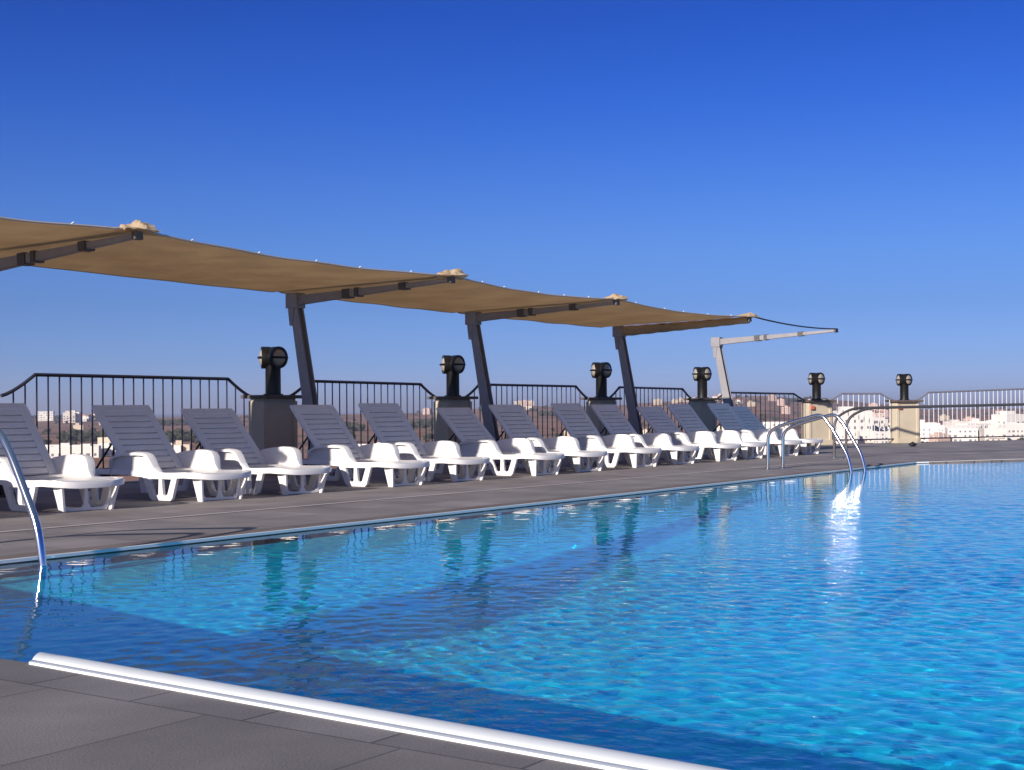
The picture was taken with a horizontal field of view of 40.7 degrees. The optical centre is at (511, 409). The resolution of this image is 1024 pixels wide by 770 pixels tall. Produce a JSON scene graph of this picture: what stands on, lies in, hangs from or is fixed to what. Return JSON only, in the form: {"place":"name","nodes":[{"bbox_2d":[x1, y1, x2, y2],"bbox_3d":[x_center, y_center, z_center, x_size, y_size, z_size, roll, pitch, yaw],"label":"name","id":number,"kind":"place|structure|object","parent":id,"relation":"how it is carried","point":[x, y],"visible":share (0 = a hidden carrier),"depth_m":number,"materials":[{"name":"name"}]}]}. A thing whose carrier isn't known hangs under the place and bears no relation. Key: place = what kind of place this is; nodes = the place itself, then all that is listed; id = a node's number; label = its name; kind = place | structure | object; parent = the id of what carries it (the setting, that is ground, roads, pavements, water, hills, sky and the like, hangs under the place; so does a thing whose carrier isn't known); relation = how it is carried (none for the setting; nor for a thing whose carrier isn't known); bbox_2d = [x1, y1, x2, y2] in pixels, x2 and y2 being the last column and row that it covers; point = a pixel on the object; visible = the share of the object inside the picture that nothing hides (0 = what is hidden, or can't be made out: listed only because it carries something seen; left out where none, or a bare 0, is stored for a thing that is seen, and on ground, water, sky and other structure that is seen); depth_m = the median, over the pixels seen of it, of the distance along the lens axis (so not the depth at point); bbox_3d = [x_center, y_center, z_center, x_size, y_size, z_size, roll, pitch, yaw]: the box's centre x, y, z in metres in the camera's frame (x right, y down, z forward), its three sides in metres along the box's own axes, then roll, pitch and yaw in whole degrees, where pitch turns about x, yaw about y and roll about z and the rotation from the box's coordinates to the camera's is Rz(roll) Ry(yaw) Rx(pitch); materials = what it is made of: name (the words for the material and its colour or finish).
{"place":"outdoors","nodes":[
{"label":"outdoors","id":0,"kind":"place"},
{"bbox_2d":[0,679,525,769],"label":"deck","id":1,"kind":"structure","parent":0,"point":[44,728],"depth_m":3.54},
{"bbox_2d":[0,658,605,769],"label":"coping","id":2,"kind":"object","parent":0,"point":[19,672],"depth_m":3.86,"materials":[{"name":"grey stone"}]},
{"bbox_2d":[29,652,728,769],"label":"pool nosing","id":3,"kind":"object","parent":2,"relation":"attached to","point":[573,753],"visible":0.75,"depth_m":3.75,"materials":[{"name":"white plastic"}]},
{"bbox_2d":[0,461,1023,769],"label":"pool water","id":4,"kind":"structure","parent":0,"point":[870,619],"depth_m":5.78,"materials":[{"name":"blue liquid"}]},
{"bbox_2d":[0,440,1023,555],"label":"deck","id":5,"kind":"structure","parent":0,"point":[132,502],"depth_m":13.85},
{"bbox_2d":[0,429,46,565],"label":"pool ladder","id":6,"kind":"object","parent":5,"relation":"on","point":[25,494],"visible":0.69,"depth_m":7.92,"materials":[{"name":"metal"}]},
{"bbox_2d":[0,403,123,512],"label":"sun lounger","id":7,"kind":"object","parent":5,"relation":"on","point":[36,462],"visible":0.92,"depth_m":12.52,"materials":[{"name":"white plastic"}]},
{"bbox_2d":[0,230,142,497],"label":"canopy frame","id":8,"kind":"object","parent":5,"relation":"on","point":[32,257],"visible":0.75,"depth_m":13.35,"materials":[{"name":"paint"}]},
{"bbox_2d":[88,405,251,501],"bbox_3d":[-3.426,0.412,13.663,1.866,0.921,0.895,0,0,37],"label":"sun lounger","id":9,"kind":"object","parent":5,"relation":"on","point":[143,448],"visible":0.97,"depth_m":13.75,"materials":[{"name":"white plastic"}]},
{"bbox_2d":[177,408,330,494],"bbox_3d":[-2.758,0.427,14.617,1.866,0.882,0.895,0,0,39],"label":"sun lounger","id":10,"kind":"object","parent":5,"relation":"on","point":[224,434],"visible":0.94,"depth_m":14.74,"materials":[{"name":"white plastic"}]},
{"bbox_2d":[241,395,301,474],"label":"pillar","id":11,"kind":"structure","parent":5,"relation":"on","point":[272,421],"depth_m":18.43,"materials":[{"name":"paint"}]},
{"bbox_2d":[0,373,249,476],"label":"railing","id":12,"kind":"object","parent":11,"relation":"attached to","point":[59,375],"visible":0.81,"depth_m":16.48,"materials":[{"name":"metal"}]},
{"bbox_2d":[257,346,287,394],"bbox_3d":[-3.259,-0.522,18.595,0.410,0.654,0.368,0,0,35],"label":"twin floodlight","id":13,"kind":"object","parent":11,"relation":"on","point":[273,361],"visible":0.99,"depth_m":18.52,"materials":[{"name":"black metal"}]},
{"bbox_2d":[288,405,429,486],"bbox_3d":[-1.823,0.401,15.963,1.866,0.921,0.895,0,0,38],"label":"sun lounger","id":14,"kind":"object","parent":5,"relation":"on","point":[329,435],"visible":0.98,"depth_m":16.01,"materials":[{"name":"white plastic"}]},
{"bbox_2d":[285,276,454,476],"bbox_3d":[-1.815,-0.362,17.457,2.697,2.481,0.300,0,0,35],"label":"canopy frame","id":15,"kind":"object","parent":5,"relation":"on","point":[296,302],"visible":0.69,"depth_m":18.00,"materials":[{"name":"paint"}]},
{"bbox_2d":[347,403,489,481],"bbox_3d":[-1.152,0.388,16.961,1.866,0.940,0.895,0,0,38],"label":"sun lounger","id":16,"kind":"object","parent":5,"relation":"on","point":[389,423],"visible":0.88,"depth_m":17.08,"materials":[{"name":"white plastic"}]},
{"bbox_2d":[427,396,477,463],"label":"pillar","id":17,"kind":"structure","parent":5,"relation":"on","point":[443,431],"depth_m":21.70,"materials":[{"name":"stone"}]},
{"bbox_2d":[290,380,434,464],"bbox_3d":[-2.130,0.178,20.381,0.042,1.204,3.410,0,0,35],"label":"railing","id":18,"kind":"object","parent":17,"relation":"attached to","point":[369,382],"visible":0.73,"depth_m":20.37,"materials":[{"name":"metal"}]},
{"bbox_2d":[439,355,465,395],"bbox_3d":[-0.976,-0.536,21.916,0.410,0.654,0.368,0,0,35],"label":"twin floodlight","id":19,"kind":"object","parent":17,"relation":"on","point":[452,367],"visible":0.98,"depth_m":21.84,"materials":[{"name":"black metal"}]},
{"bbox_2d":[429,407,564,475],"bbox_3d":[-0.206,0.410,18.275,1.866,0.882,0.895,0,0,37],"label":"sun lounger","id":20,"kind":"object","parent":5,"relation":"on","point":[470,431],"visible":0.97,"depth_m":18.29,"materials":[{"name":"white plastic"}]},
{"bbox_2d":[0,454,1022,531],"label":"drain strip","id":21,"kind":"object","parent":5,"relation":"on","point":[398,497],"visible":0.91,"depth_m":12.97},
{"bbox_2d":[465,300,619,464],"bbox_3d":[0.434,-0.359,20.729,2.697,2.446,0.300,0,0,35],"label":"canopy frame","id":22,"kind":"object","parent":5,"relation":"on","point":[474,320],"visible":0.76,"depth_m":21.25,"materials":[{"name":"paint"}]},
{"bbox_2d":[486,405,606,471],"bbox_3d":[0.434,0.387,19.279,1.866,0.921,0.895,0,0,40],"label":"sun lounger","id":23,"kind":"object","parent":5,"relation":"on","point":[514,421],"visible":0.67,"depth_m":19.42,"materials":[{"name":"white plastic"}]},
{"bbox_2d":[541,403,661,467],"bbox_3d":[1.328,0.371,20.606,1.866,0.940,0.895,0,0,41],"label":"sun lounger","id":24,"kind":"object","parent":5,"relation":"on","point":[576,421],"visible":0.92,"depth_m":20.70,"materials":[{"name":"white plastic"}]},
{"bbox_2d":[581,397,621,454],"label":"pillar","id":25,"kind":"structure","parent":5,"relation":"on","point":[596,421],"depth_m":25.45,"materials":[{"name":"concrete"}]},
{"bbox_2d":[466,383,587,439],"bbox_3d":[0.315,0.163,23.894,0.045,1.202,3.851,0,0,35],"label":"railing","id":26,"kind":"object","parent":25,"relation":"attached to","point":[532,386],"visible":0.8,"depth_m":24.07,"materials":[{"name":"metal"}]},
{"bbox_2d":[590,362,611,396],"bbox_3d":[1.629,-0.553,25.671,0.410,0.654,0.368,0,0,35],"label":"twin floodlight","id":27,"kind":"object","parent":25,"relation":"on","point":[601,372],"visible":0.98,"depth_m":25.59,"materials":[{"name":"black metal"}]},
{"bbox_2d":[584,404,698,464],"bbox_3d":[2.003,0.376,21.580,1.866,0.921,0.895,0,0,39],"label":"sun lounger","id":28,"kind":"object","parent":5,"relation":"on","point":[613,419],"visible":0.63,"depth_m":21.71,"materials":[{"name":"white plastic"}]},
{"bbox_2d":[612,317,751,455],"bbox_3d":[2.994,-0.365,24.454,2.697,2.426,0.300,0,0,35],"label":"canopy frame","id":29,"kind":"object","parent":5,"relation":"on","point":[628,383],"visible":0.69,"depth_m":25.02,"materials":[{"name":"paint"}]},
{"bbox_2d":[0,217,758,335],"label":"shade canopy","id":30,"kind":"object","parent":29,"relation":"on","point":[153,254],"visible":0.88,"depth_m":16.47,"materials":[{"name":"beige fabric"}]},
{"bbox_2d":[636,407,740,460],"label":"sun lounger","id":31,"kind":"object","parent":5,"relation":"on","point":[658,419],"visible":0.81,"depth_m":22.89,"materials":[{"name":"white plastic"}]},
{"bbox_2d":[683,398,720,431],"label":"pillar","id":32,"kind":"structure","parent":5,"relation":"on","point":[703,411],"depth_m":28.82,"materials":[{"name":"stone"}]},
{"bbox_2d":[609,386,691,433],"bbox_3d":[2.786,0.148,27.401,0.042,1.200,3.430,0,0,35],"label":"railing","id":33,"kind":"object","parent":32,"relation":"attached to","point":[652,388],"visible":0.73,"depth_m":27.39,"materials":[{"name":"metal"}]},
{"bbox_2d":[692,367,711,397],"bbox_3d":[3.983,-0.569,28.952,0.425,0.654,0.328,0,0,11],"label":"twin floodlight","id":34,"kind":"object","parent":32,"relation":"on","point":[701,376],"visible":0.98,"depth_m":28.88,"materials":[{"name":"black metal"}]},
{"bbox_2d":[660,404,765,458],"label":"sun lounger","id":35,"kind":"object","parent":5,"relation":"on","point":[686,416],"visible":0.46,"depth_m":23.77,"materials":[{"name":"white plastic"}]},
{"bbox_2d":[698,403,801,455],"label":"sun lounger","id":36,"kind":"object","parent":5,"relation":"on","point":[726,416],"visible":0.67,"depth_m":24.96,"materials":[{"name":"white plastic"}]},
{"bbox_2d":[724,406,822,454],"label":"sun lounger","id":37,"kind":"object","parent":5,"relation":"on","point":[747,417],"visible":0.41,"depth_m":25.86,"materials":[{"name":"white plastic"}]},
{"bbox_2d":[711,329,837,449],"bbox_3d":[5.260,-0.373,27.750,2.697,2.412,0.300,0,0,35],"label":"canopy frame","id":38,"kind":"object","parent":5,"relation":"on","point":[717,343],"visible":0.59,"depth_m":28.28,"materials":[{"name":"paint"}]},
{"bbox_2d":[755,317,837,329],"bbox_3d":[5.282,-1.570,25.418,0.028,0.093,3.791,0,0,35],"label":"rope","id":39,"kind":"object","parent":38,"relation":"attached to","point":[794,325],"visible":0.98,"depth_m":25.16,"materials":[{"name":"grey fabric"}]},
{"bbox_2d":[764,413,866,472],"bbox_3d":[4.145,0.658,18.838,1.295,1.210,0.620,0,0,35],"label":"pool ladder","id":40,"kind":"object","parent":5,"relation":"on","point":[815,417],"visible":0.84,"depth_m":18.84,"materials":[{"name":"metal"}]},
{"bbox_2d":[797,400,836,444],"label":"pillar","id":41,"kind":"structure","parent":5,"relation":"on","point":[818,429],"depth_m":31.23,"materials":[{"name":"stone"}]},
{"bbox_2d":[716,392,805,438],"bbox_3d":[5.441,0.170,30.206,3.079,1.122,0.044,0,0,-38],"label":"railing","id":42,"kind":"object","parent":41,"relation":"attached to","point":[765,393],"visible":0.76,"depth_m":30.39,"materials":[{"name":"metal"}]},
{"bbox_2d":[808,372,824,399],"bbox_3d":[6.902,-0.528,31.316,0.404,0.620,0.312,0,0,18],"label":"twin floodlight","id":43,"kind":"object","parent":41,"relation":"on","point":[816,381],"visible":1,"depth_m":31.25,"materials":[{"name":"black metal"}]},
{"bbox_2d":[885,400,923,442],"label":"pillar","id":44,"kind":"structure","parent":5,"relation":"on","point":[904,425],"depth_m":32.46,"materials":[{"name":"stone"}]},
{"bbox_2d":[829,393,893,440],"bbox_3d":[8.093,0.162,31.963,2.059,1.102,0.042,0,0,-28],"label":"railing","id":45,"kind":"object","parent":44,"relation":"attached to","point":[858,394],"visible":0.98,"depth_m":32.00,"materials":[{"name":"grey metal"}]},
{"bbox_2d":[895,374,912,399],"bbox_3d":[9.246,-0.533,32.556,0.404,0.620,0.312,0,0,19],"label":"twin floodlight","id":46,"kind":"object","parent":44,"relation":"on","point":[904,382],"visible":0.98,"depth_m":32.49,"materials":[{"name":"black metal"}]},
{"bbox_2d":[915,388,1023,438],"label":"railing","id":47,"kind":"object","parent":44,"relation":"attached to","point":[966,391],"visible":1,"depth_m":33.61,"materials":[{"name":"grey metal"}]},
{"bbox_2d":[831,403,1023,458],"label":"pool handrail","id":48,"kind":"object","parent":5,"relation":"on","point":[905,407],"visible":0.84,"depth_m":23.43,"materials":[{"name":"grey metal"}]},
{"bbox_2d":[0,459,1023,559],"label":"coping","id":49,"kind":"object","parent":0,"point":[247,531],"visible":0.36,"depth_m":11.04,"materials":[{"name":"grey stone"}]},
{"bbox_2d":[0,463,917,564],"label":"pool lip","id":50,"kind":"object","parent":49,"relation":"attached to","point":[395,520],"visible":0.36,"depth_m":10.52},
{"bbox_2d":[0,459,1009,563],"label":"pool trim","id":51,"kind":"structure","parent":50,"relation":"on","point":[244,535],"depth_m":10.59,"materials":[{"name":"white"}]},
{"bbox_2d":[0,0,1023,412],"label":"sky","id":52,"kind":"structure","parent":0,"point":[854,167],"materials":[{"name":"blue"}]},
{"bbox_2d":[12,396,1023,487],"bbox_3d":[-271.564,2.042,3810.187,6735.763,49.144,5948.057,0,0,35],"label":"dry hills","id":53,"kind":"structure","parent":0,"point":[53,426],"depth_m":1901.03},
{"bbox_2d":[38,411,54,420],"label":"town house","id":54,"kind":"structure","parent":53,"relation":"on","point":[42,415],"depth_m":2366.87,"materials":[{"name":"grey"}]},
{"bbox_2d":[45,443,79,450],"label":"town house","id":55,"kind":"structure","parent":53,"relation":"on","point":[65,444],"depth_m":714.13,"materials":[{"name":"grey"}]},
{"bbox_2d":[63,411,74,422],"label":"town house","id":56,"kind":"structure","parent":53,"relation":"on","point":[66,415],"depth_m":2141.49,"materials":[{"name":"grey"}]},
{"bbox_2d":[49,443,100,457],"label":"town house","id":57,"kind":"structure","parent":53,"relation":"on","point":[65,450],"depth_m":693.59,"materials":[{"name":"grey"}]},
{"bbox_2d":[72,410,82,421],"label":"town house","id":58,"kind":"structure","parent":53,"relation":"on","point":[77,416],"depth_m":2157.03,"materials":[{"name":"grey"}]},
{"bbox_2d":[73,423,83,429],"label":"town house","id":59,"kind":"structure","parent":53,"relation":"on","point":[77,426],"depth_m":1428.11,"materials":[{"name":"grey"}]},
{"bbox_2d":[82,416,90,420],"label":"town house","id":60,"kind":"structure","parent":53,"relation":"on","point":[86,418],"depth_m":2198.90,"materials":[{"name":"grey"}]},
{"bbox_2d":[69,443,116,455],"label":"town house","id":61,"kind":"structure","parent":53,"relation":"on","point":[110,451],"depth_m":713.19,"materials":[{"name":"grey"}]},
{"bbox_2d":[98,437,110,443],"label":"town house","id":62,"kind":"structure","parent":53,"relation":"on","point":[106,440],"depth_m":735.28,"materials":[{"name":"grey"}]},
{"bbox_2d":[171,443,181,453],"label":"town house","id":63,"kind":"structure","parent":53,"relation":"on","point":[177,448],"depth_m":692.93,"materials":[{"name":"grey"}]},
{"bbox_2d":[171,440,190,450],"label":"town house","id":64,"kind":"structure","parent":53,"relation":"on","point":[186,447],"depth_m":696.41,"materials":[{"name":"grey"}]},
{"bbox_2d":[423,408,430,414],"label":"town house","id":65,"kind":"structure","parent":53,"relation":"on","point":[428,410],"depth_m":2315.22,"materials":[{"name":"grey"}]},
{"bbox_2d":[521,400,528,406],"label":"town house","id":66,"kind":"structure","parent":53,"relation":"on","point":[524,403],"depth_m":2612.38,"materials":[{"name":"grey"}]},
{"bbox_2d":[32,395,1023,444],"bbox_3d":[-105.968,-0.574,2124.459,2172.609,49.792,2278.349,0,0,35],"label":"distant trees","id":67,"kind":"object","parent":53,"relation":"on","point":[76,436],"visible":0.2,"depth_m":1322.29,"materials":[{"name":"green plant"}]},
{"bbox_2d":[653,399,661,404],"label":"town house","id":68,"kind":"structure","parent":53,"relation":"on","point":[655,401],"depth_m":2570.19,"materials":[{"name":"grey"}]},
{"bbox_2d":[747,401,754,406],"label":"town house","id":69,"kind":"structure","parent":53,"relation":"on","point":[752,404],"depth_m":2158.56,"materials":[{"name":"grey"}]},
{"bbox_2d":[768,394,775,400],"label":"town house","id":70,"kind":"structure","parent":53,"relation":"on","point":[770,397],"depth_m":2445.32,"materials":[{"name":"grey"}]},
{"bbox_2d":[763,422,792,428],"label":"town house","id":71,"kind":"structure","parent":53,"relation":"on","point":[772,425],"depth_m":1013.35,"materials":[{"name":"grey"}]},
{"bbox_2d":[777,398,786,405],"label":"town house","id":72,"kind":"structure","parent":53,"relation":"on","point":[781,401],"depth_m":2185.68,"materials":[{"name":"grey"}]},
{"bbox_2d":[781,406,792,413],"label":"town house","id":73,"kind":"structure","parent":53,"relation":"on","point":[786,410],"depth_m":1841.44,"materials":[{"name":"grey"}]},
{"bbox_2d":[835,427,854,443],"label":"town house","id":74,"kind":"structure","parent":53,"relation":"on","point":[840,432],"depth_m":794.25,"materials":[{"name":"grey"}]},
{"bbox_2d":[833,407,872,443],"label":"town house","id":75,"kind":"structure","parent":53,"relation":"on","point":[863,417],"depth_m":852.35,"materials":[{"name":"grey"}]},
{"bbox_2d":[858,429,873,443],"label":"town house","id":76,"kind":"structure","parent":53,"relation":"on","point":[860,434],"depth_m":810.12,"materials":[{"name":"grey"}]},
{"bbox_2d":[872,417,883,430],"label":"town house","id":77,"kind":"structure","parent":53,"relation":"on","point":[877,423],"depth_m":895.20,"materials":[{"name":"grey"}]},
{"bbox_2d":[873,431,889,442],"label":"town house","id":78,"kind":"structure","parent":53,"relation":"on","point":[881,436],"depth_m":775.23,"materials":[{"name":"grey"}]},
{"bbox_2d":[876,409,887,417],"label":"town house","id":79,"kind":"structure","parent":53,"relation":"on","point":[886,413],"depth_m":1829.07,"materials":[{"name":"grey"}]},
{"bbox_2d":[920,420,936,441],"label":"town house","id":80,"kind":"structure","parent":53,"relation":"on","point":[928,425],"depth_m":816.92,"materials":[{"name":"grey"}]},
{"bbox_2d":[929,432,949,441],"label":"town house","id":81,"kind":"structure","parent":53,"relation":"on","point":[939,440],"depth_m":778.55,"materials":[{"name":"grey"}]},
{"bbox_2d":[940,414,948,420],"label":"town house","id":82,"kind":"structure","parent":53,"relation":"on","point":[945,418],"depth_m":1771.92,"materials":[{"name":"grey"}]},
{"bbox_2d":[944,420,969,424],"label":"town house","id":83,"kind":"structure","parent":53,"relation":"on","point":[950,422],"depth_m":948.20,"materials":[{"name":"grey"}]},
{"bbox_2d":[945,428,977,440],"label":"town house","id":84,"kind":"structure","parent":53,"relation":"on","point":[970,432],"depth_m":783.42,"materials":[{"name":"grey"}]},
{"bbox_2d":[944,425,978,432],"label":"town house","id":85,"kind":"structure","parent":53,"relation":"on","point":[959,426],"depth_m":847.93,"materials":[{"name":"grey"}]},
{"bbox_2d":[962,417,974,420],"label":"town house","id":86,"kind":"structure","parent":53,"relation":"on","point":[969,418],"depth_m":1323.13,"materials":[{"name":"grey"}]},
{"bbox_2d":[955,423,990,430],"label":"town house","id":87,"kind":"structure","parent":53,"relation":"on","point":[981,425],"depth_m":855.26,"materials":[{"name":"grey"}]},
{"bbox_2d":[968,418,988,422],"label":"town house","id":88,"kind":"structure","parent":53,"relation":"on","point":[977,420],"depth_m":980.83,"materials":[{"name":"grey"}]},
{"bbox_2d":[981,425,1006,440],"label":"town house","id":89,"kind":"structure","parent":53,"relation":"on","point":[989,430],"depth_m":769.55,"materials":[{"name":"grey"}]},
{"bbox_2d":[989,420,1001,427],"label":"town house","id":90,"kind":"structure","parent":53,"relation":"on","point":[995,423],"depth_m":895.76,"materials":[{"name":"grey"}]},
{"bbox_2d":[991,411,1023,423],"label":"town house","id":91,"kind":"structure","parent":53,"relation":"on","point":[998,418],"depth_m":894.77,"materials":[{"name":"grey"}]},
{"bbox_2d":[998,422,1023,439],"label":"town house","id":92,"kind":"structure","parent":53,"relation":"on","point":[1019,429],"depth_m":794.14,"materials":[{"name":"grey"}]},
{"bbox_2d":[31,407,1023,417],"bbox_3d":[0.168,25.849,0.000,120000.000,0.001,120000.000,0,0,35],"label":"sea","id":93,"kind":"structure","parent":0,"point":[168,414],"depth_m":19318.13,"materials":[{"name":"blue liquid"}]}
]}

